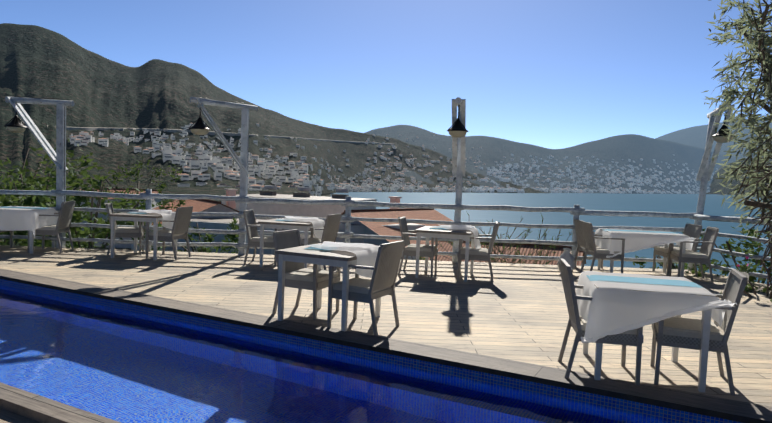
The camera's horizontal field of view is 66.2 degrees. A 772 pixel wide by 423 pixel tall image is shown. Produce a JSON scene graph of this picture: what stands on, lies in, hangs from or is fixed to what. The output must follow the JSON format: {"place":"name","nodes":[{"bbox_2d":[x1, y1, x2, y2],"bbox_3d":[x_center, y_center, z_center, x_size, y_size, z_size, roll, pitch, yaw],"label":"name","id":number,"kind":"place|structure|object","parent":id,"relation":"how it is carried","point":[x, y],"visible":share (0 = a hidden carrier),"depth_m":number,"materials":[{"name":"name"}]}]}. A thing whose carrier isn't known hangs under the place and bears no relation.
{"place":"outdoors","nodes":[
{"label":"outdoors","id":0,"kind":"place"},
{"bbox_2d":[0,382,120,422],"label":"pool coping","id":1,"kind":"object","parent":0,"point":[17,405],"depth_m":3.62,"materials":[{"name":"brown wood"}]},
{"bbox_2d":[0,182,330,249],"bbox_3d":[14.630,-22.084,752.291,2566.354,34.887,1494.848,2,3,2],"label":"ground terrain","id":2,"kind":"structure","parent":0,"point":[218,191],"depth_m":346.50,"materials":[{"name":"green plant"}]},
{"bbox_2d":[0,139,105,245],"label":"shrub","id":3,"kind":"object","parent":2,"relation":"on","point":[71,154],"visible":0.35,"depth_m":14.68,"materials":[{"name":"green plant"}]},
{"bbox_2d":[0,158,110,247],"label":"shrub","id":4,"kind":"object","parent":2,"relation":"on","point":[6,202],"visible":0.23,"depth_m":12.12,"materials":[{"name":"green plant"}]},
{"bbox_2d":[0,159,166,250],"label":"shrub","id":5,"kind":"object","parent":2,"relation":"on","point":[105,233],"visible":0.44,"depth_m":12.05,"materials":[{"name":"green plant"}]},
{"bbox_2d":[76,187,161,247],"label":"bush","id":6,"kind":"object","parent":2,"relation":"on","point":[125,245],"depth_m":83.82,"materials":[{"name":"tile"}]},
{"bbox_2d":[98,154,185,224],"bbox_3d":[-11.502,-0.917,27.752,4.126,3.626,3.828,2,3,2],"label":"bush","id":7,"kind":"object","parent":2,"relation":"on","point":[161,186],"visible":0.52,"depth_m":28.25,"materials":[{"name":"green plant"}]},
{"bbox_2d":[131,189,255,250],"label":"house","id":8,"kind":"structure","parent":2,"relation":"on","point":[202,205],"depth_m":51.89,"materials":[{"name":"tile"}]},
{"bbox_2d":[168,218,238,253],"bbox_3d":[-4.245,0.796,13.478,2.092,1.409,1.648,1,4,-19],"label":"bush","id":9,"kind":"object","parent":2,"relation":"on","point":[229,236],"visible":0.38,"depth_m":13.48,"materials":[{"name":"green plant"}]},
{"bbox_2d":[177,218,289,254],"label":"annex wall","id":10,"kind":"structure","parent":2,"relation":"on","point":[216,223],"depth_m":46.41,"materials":[{"name":"white concrete"}]},
{"bbox_2d":[221,185,376,238],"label":"flat roof house","id":11,"kind":"structure","parent":2,"relation":"on","point":[321,211],"depth_m":69.65,"materials":[{"name":"white paint"}]},
{"bbox_2d":[308,196,452,259],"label":"house","id":12,"kind":"structure","parent":2,"relation":"on","point":[374,228],"depth_m":51.61,"materials":[{"name":"tile"}]},
{"bbox_2d":[338,223,424,242],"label":"annex wall","id":13,"kind":"structure","parent":2,"relation":"on","point":[356,229],"depth_m":49.80,"materials":[{"name":"white concrete"}]},
{"bbox_2d":[430,211,553,264],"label":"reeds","id":14,"kind":"object","parent":2,"relation":"on","point":[518,261],"visible":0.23,"depth_m":12.52,"materials":[{"name":"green plant"}]},
{"bbox_2d":[421,241,585,265],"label":"roof","id":15,"kind":"structure","parent":2,"relation":"on","point":[527,248],"depth_m":37.96,"materials":[{"name":"tile"}]},
{"bbox_2d":[446,212,572,264],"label":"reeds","id":16,"kind":"object","parent":2,"relation":"on","point":[544,235],"visible":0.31,"depth_m":12.04,"materials":[{"name":"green plant"}]},
{"bbox_2d":[633,255,734,274],"bbox_3d":[6.438,1.290,12.967,2.297,1.085,1.702,2,3,2],"label":"bush","id":17,"kind":"object","parent":2,"relation":"on","point":[673,264],"visible":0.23,"depth_m":12.87,"materials":[{"name":"green plant"}]},
{"bbox_2d":[682,216,771,284],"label":"bush","id":18,"kind":"object","parent":2,"relation":"on","point":[737,248],"visible":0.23,"depth_m":10.58,"materials":[{"name":"green plant"}]},
{"bbox_2d":[701,0,771,286],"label":"olive tree","id":19,"kind":"object","parent":2,"relation":"on","point":[758,39],"visible":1,"depth_m":2.65,"materials":[{"name":"green plant"}]},
{"bbox_2d":[0,23,546,194],"bbox_3d":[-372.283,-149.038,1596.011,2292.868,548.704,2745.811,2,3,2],"label":"mountain terrain","id":20,"kind":"structure","parent":0,"point":[42,62],"depth_m":1030.99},
{"bbox_2d":[66,127,393,144],"bbox_3d":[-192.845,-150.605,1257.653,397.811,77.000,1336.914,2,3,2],"label":"mountain road cut","id":21,"kind":"object","parent":20,"relation":"on","point":[151,129],"visible":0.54,"depth_m":874.72,"materials":[{"name":"beige"}]},
{"bbox_2d":[68,122,423,195],"bbox_3d":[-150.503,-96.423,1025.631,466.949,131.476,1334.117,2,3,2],"label":"village","id":22,"kind":"object","parent":20,"relation":"on","point":[207,160],"visible":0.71,"depth_m":578.63,"materials":[{"name":"white"}]},
{"bbox_2d":[362,134,486,189],"bbox_3d":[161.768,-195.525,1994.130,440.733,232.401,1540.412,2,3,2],"label":"buildings","id":23,"kind":"structure","parent":20,"relation":"on","point":[411,162],"depth_m":1704.00,"materials":[{"name":"white"}]},
{"bbox_2d":[0,245,771,406],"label":"deck terrace","id":24,"kind":"structure","parent":0,"point":[516,312],"depth_m":7.27,"materials":[{"name":"brown wood"}]},
{"bbox_2d":[0,231,11,247],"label":"chair","id":25,"kind":"object","parent":24,"relation":"on","point":[10,238],"visible":0.26,"depth_m":10.86,"materials":[{"name":"wicker"}]},
{"bbox_2d":[0,209,55,253],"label":"table","id":26,"kind":"object","parent":24,"relation":"on","point":[31,238],"visible":0.12,"depth_m":10.25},
{"bbox_2d":[0,206,57,236],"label":"tablecloth","id":27,"kind":"object","parent":26,"relation":"on","point":[18,218],"visible":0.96,"depth_m":10.15,"materials":[{"name":"white fabric"}]},
{"bbox_2d":[4,96,74,248],"bbox_3d":[-6.437,-0.673,11.019,1.284,2.884,0.380,2,3,2],"label":"lamp post","id":28,"kind":"object","parent":24,"relation":"on","point":[15,125],"visible":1,"depth_m":10.90,"materials":[{"name":"white paint"}]},
{"bbox_2d":[28,201,75,252],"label":"chair","id":29,"kind":"object","parent":24,"relation":"on","point":[65,213],"visible":0.92,"depth_m":10.46,"materials":[{"name":"wicker"}]},
{"bbox_2d":[105,203,144,254],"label":"chair","id":30,"kind":"object","parent":24,"relation":"on","point":[129,232],"visible":0.54,"depth_m":10.48,"materials":[{"name":"wicker"}]},
{"bbox_2d":[109,212,177,259],"bbox_3d":[-4.234,0.412,10.425,0.860,0.750,0.860,2,3,6],"label":"table","id":31,"kind":"object","parent":24,"relation":"on","point":[155,218],"visible":0.67,"depth_m":10.04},
{"bbox_2d":[129,209,175,228],"bbox_3d":[-4.070,0.183,10.489,0.817,0.413,0.706,3,4,18],"label":"tablecloth","id":32,"kind":"object","parent":31,"relation":"on","point":[167,215],"visible":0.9,"depth_m":10.35,"materials":[{"name":"white fabric"}]},
{"bbox_2d":[146,206,192,259],"bbox_3d":[-3.755,0.358,10.353,0.637,0.908,0.575,3,3,10],"label":"chair","id":33,"kind":"object","parent":24,"relation":"on","point":[181,224],"visible":0.94,"depth_m":10.16,"materials":[{"name":"wicker"}]},
{"bbox_2d":[189,97,257,254],"bbox_3d":[-2.967,-0.556,10.777,1.238,2.934,0.374,0,4,-33],"label":"lamp post","id":34,"kind":"object","parent":24,"relation":"on","point":[198,127],"visible":0.98,"depth_m":10.87,"materials":[{"name":"white paint"}]},
{"bbox_2d":[243,209,284,266],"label":"chair","id":35,"kind":"object","parent":24,"relation":"on","point":[251,223],"visible":0.73,"depth_m":9.83,"materials":[{"name":"wicker"}]},
{"bbox_2d":[258,218,313,267],"bbox_3d":[-1.583,0.535,9.983,0.860,0.750,0.860,3,3,11],"label":"table","id":36,"kind":"object","parent":24,"relation":"on","point":[290,225],"visible":0.65,"depth_m":9.61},
{"bbox_2d":[277,216,324,238],"bbox_3d":[-1.402,0.305,10.027,0.841,0.411,0.703,4,4,24],"label":"tablecloth","id":37,"kind":"object","parent":36,"relation":"on","point":[318,223],"visible":0.98,"depth_m":9.90,"materials":[{"name":"white fabric"}]},
{"bbox_2d":[272,229,340,319],"bbox_3d":[-0.910,0.679,6.642,0.637,0.908,0.575,4,4,23],"label":"dining chair","id":38,"kind":"object","parent":24,"relation":"on","point":[299,276],"visible":0.54,"depth_m":6.52,"materials":[{"name":"wicker"}]},
{"bbox_2d":[301,214,340,269],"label":"chair","id":39,"kind":"object","parent":24,"relation":"on","point":[331,227],"visible":0.56,"depth_m":9.72,"materials":[{"name":"wicker"}]},
{"bbox_2d":[275,243,380,331],"bbox_3d":[-0.585,0.784,6.357,0.860,0.750,0.860,4,4,25],"label":"table","id":40,"kind":"object","parent":24,"relation":"on","point":[335,258],"visible":0.6,"depth_m":6.04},
{"bbox_2d":[304,241,378,277],"bbox_3d":[-0.406,0.557,6.365,0.813,0.413,0.706,5,4,38],"label":"table cloth","id":41,"kind":"object","parent":40,"relation":"on","point":[366,254],"visible":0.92,"depth_m":6.23,"materials":[{"name":"white fabric"}]},
{"bbox_2d":[327,241,403,335],"bbox_3d":[-0.180,0.741,6.050,0.637,0.908,0.575,4,4,27],"label":"dining chair","id":42,"kind":"object","parent":24,"relation":"on","point":[382,281],"visible":0.96,"depth_m":5.89,"materials":[{"name":"wicker"}]},
{"bbox_2d":[0,279,741,422],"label":"pool basin","id":43,"kind":"object","parent":24,"relation":"in","point":[638,408],"depth_m":5.23,"materials":[{"name":"tile"}]},
{"bbox_2d":[0,286,674,422],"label":"swimming pool water","id":44,"kind":"structure","parent":43,"relation":"in","point":[121,366],"depth_m":4.80,"materials":[{"name":"blue liquid"}]},
{"bbox_2d":[0,268,771,422],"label":"deck coping","id":45,"kind":"object","parent":24,"relation":"on","point":[722,408],"visible":1,"depth_m":5.16,"materials":[{"name":"beige stone"}]},
{"bbox_2d":[0,189,771,278],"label":"rustic fence","id":46,"kind":"object","parent":24,"relation":"on","point":[149,196],"visible":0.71,"depth_m":10.93,"materials":[{"name":"white paint"}]},
{"bbox_2d":[398,217,437,276],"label":"chair","id":47,"kind":"object","parent":24,"relation":"on","point":[431,250],"visible":0.88,"depth_m":9.40,"materials":[{"name":"wicker"}]},
{"bbox_2d":[415,226,474,281],"bbox_3d":[0.959,0.658,9.472,0.860,0.750,0.860,3,3,15],"label":"table","id":48,"kind":"object","parent":24,"relation":"on","point":[427,232],"visible":0.79,"depth_m":9.13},
{"bbox_2d":[429,225,480,248],"bbox_3d":[1.141,0.426,9.506,0.834,0.416,0.702,4,4,27],"label":"tablecloth","id":49,"kind":"object","parent":48,"relation":"on","point":[474,230],"visible":0.98,"depth_m":9.42,"materials":[{"name":"white fabric"}]},
{"bbox_2d":[447,97,468,262],"bbox_3d":[1.290,-0.448,10.650,0.373,3.045,1.194,3,3,13],"label":"lamp post","id":50,"kind":"object","parent":24,"relation":"on","point":[457,130],"visible":0.92,"depth_m":10.77,"materials":[{"name":"white paint"}]},
{"bbox_2d":[457,221,499,281],"bbox_3d":[1.465,0.606,9.376,0.637,0.908,0.575,3,3,10],"label":"chair","id":51,"kind":"object","parent":24,"relation":"on","point":[480,254],"visible":0.92,"depth_m":9.15,"materials":[{"name":"wicker"}]},
{"bbox_2d":[574,219,602,271],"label":"chair","id":52,"kind":"object","parent":24,"relation":"on","point":[579,235],"visible":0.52,"depth_m":10.69,"materials":[{"name":"wicker"}]},
{"bbox_2d":[558,259,643,385],"bbox_3d":[1.721,0.880,4.869,0.637,0.908,0.575,3,3,10],"label":"garden chair","id":53,"kind":"object","parent":24,"relation":"on","point":[577,322],"visible":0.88,"depth_m":4.65,"materials":[{"name":"wicker"}]},
{"bbox_2d":[580,221,624,272],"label":"chair","id":54,"kind":"object","parent":24,"relation":"on","point":[592,249],"visible":0.94,"depth_m":9.93,"materials":[{"name":"wicker"}]},
{"bbox_2d":[598,228,685,276],"bbox_3d":[4.444,0.733,10.373,1.250,0.750,0.860,2,3,5],"label":"table","id":55,"kind":"object","parent":24,"relation":"on","point":[664,262],"visible":0.08,"depth_m":10.04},
{"bbox_2d":[594,228,695,257],"bbox_3d":[4.428,0.571,10.329,1.456,0.450,1.080,2,3,5],"label":"tablecloth","id":56,"kind":"object","parent":55,"relation":"on","point":[636,240],"visible":0.85,"depth_m":9.92,"materials":[{"name":"white fabric"}]},
{"bbox_2d":[583,271,716,391],"bbox_3d":[2.135,0.965,4.965,0.860,0.750,0.860,3,3,12],"label":"table","id":57,"kind":"object","parent":24,"relation":"on","point":[705,336],"visible":0.25,"depth_m":4.51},
{"bbox_2d":[576,271,736,342],"bbox_3d":[2.120,0.803,4.920,1.066,0.451,1.086,3,3,12],"label":"tablecloth","id":58,"kind":"object","parent":57,"relation":"on","point":[617,304],"visible":0.9,"depth_m":4.56,"materials":[{"name":"white fabric"}]},
{"bbox_2d":[652,223,701,276],"bbox_3d":[5.233,0.672,10.616,0.637,0.908,0.575,2,3,-2],"label":"chair","id":59,"kind":"object","parent":24,"relation":"on","point":[693,231],"visible":0.6,"depth_m":10.53,"materials":[{"name":"wicker"}]},
{"bbox_2d":[669,227,718,282],"bbox_3d":[5.217,0.706,10.026,0.637,0.908,0.575,3,3,12],"label":"chair","id":60,"kind":"object","parent":24,"relation":"on","point":[704,253],"visible":0.98,"depth_m":9.84,"materials":[{"name":"wicker"}]},
{"bbox_2d":[650,269,748,395],"bbox_3d":[2.503,0.915,4.759,0.637,0.908,0.575,3,4,21],"label":"garden chair","id":61,"kind":"object","parent":24,"relation":"on","point":[678,332],"visible":0.83,"depth_m":4.61,"materials":[{"name":"wicker"}]},
{"bbox_2d":[687,104,734,270],"bbox_3d":[5.866,-0.322,10.720,0.377,3.129,1.194,3,3,8],"label":"lamp post","id":62,"kind":"object","parent":24,"relation":"on","point":[705,171],"visible":0.79,"depth_m":10.88,"materials":[{"name":"white paint"}]},
{"bbox_2d":[720,256,771,301],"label":"bush flowers","id":63,"kind":"object","parent":24,"relation":"on","point":[744,268],"visible":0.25,"depth_m":8.68,"materials":[{"name":"green plant"}]},
{"bbox_2d":[0,0,771,148],"label":"sky","id":64,"kind":"structure","parent":0,"point":[550,74],"materials":[{"name":"blue"}]},
{"bbox_2d":[326,183,468,192],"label":"shoreline","id":65,"kind":"structure","parent":0,"point":[410,188],"depth_m":1290.15,"materials":[{"name":"white"}]},
{"bbox_2d":[330,192,771,283],"bbox_3d":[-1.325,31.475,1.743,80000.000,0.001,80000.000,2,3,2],"label":"sea","id":66,"kind":"structure","parent":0,"point":[676,203],"depth_m":740.12,"materials":[{"name":"blue liquid"}]},
{"bbox_2d":[365,125,738,193],"bbox_3d":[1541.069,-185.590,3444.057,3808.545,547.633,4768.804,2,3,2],"label":"distant hills","id":67,"kind":"structure","parent":0,"point":[632,147],"depth_m":2815.56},
{"bbox_2d":[478,154,641,192],"bbox_3d":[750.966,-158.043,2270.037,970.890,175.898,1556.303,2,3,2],"label":"village","id":68,"kind":"object","parent":67,"relation":"on","point":[513,173],"visible":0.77,"depth_m":2332.96,"materials":[{"name":"white"}]},
{"bbox_2d":[627,154,717,193],"bbox_3d":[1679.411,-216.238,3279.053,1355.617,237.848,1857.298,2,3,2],"label":"village","id":69,"kind":"object","parent":67,"relation":"on","point":[656,179],"visible":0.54,"depth_m":3026.83,"materials":[{"name":"white"}]},
{"bbox_2d":[558,248,574,271],"bbox_3d":[3.086,0.853,10.139,0.289,0.440,0.289,2,3,-3],"label":"draped cloth","id":70,"kind":"object","parent":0,"point":[567,256],"visible":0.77,"depth_m":10.06,"materials":[{"name":"white fabric"}]},
{"bbox_2d":[467,186,709,193],"bbox_3d":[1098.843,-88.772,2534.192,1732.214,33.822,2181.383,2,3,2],"label":"shoreline","id":71,"kind":"structure","parent":0,"point":[509,189],"depth_m":2004.92,"materials":[{"name":"white stone"}]},
{"bbox_2d":[655,119,771,158],"bbox_3d":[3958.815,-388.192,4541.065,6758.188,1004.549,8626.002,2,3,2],"label":"mountain terrain","id":72,"kind":"structure","parent":0,"point":[695,136],"depth_m":5889.64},
{"bbox_2d":[706,158,771,195],"bbox_3d":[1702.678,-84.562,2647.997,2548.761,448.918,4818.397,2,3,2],"label":"headland","id":73,"kind":"structure","parent":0,"point":[715,186],"depth_m":3604.81,"materials":[{"name":"green plant"}]}
]}

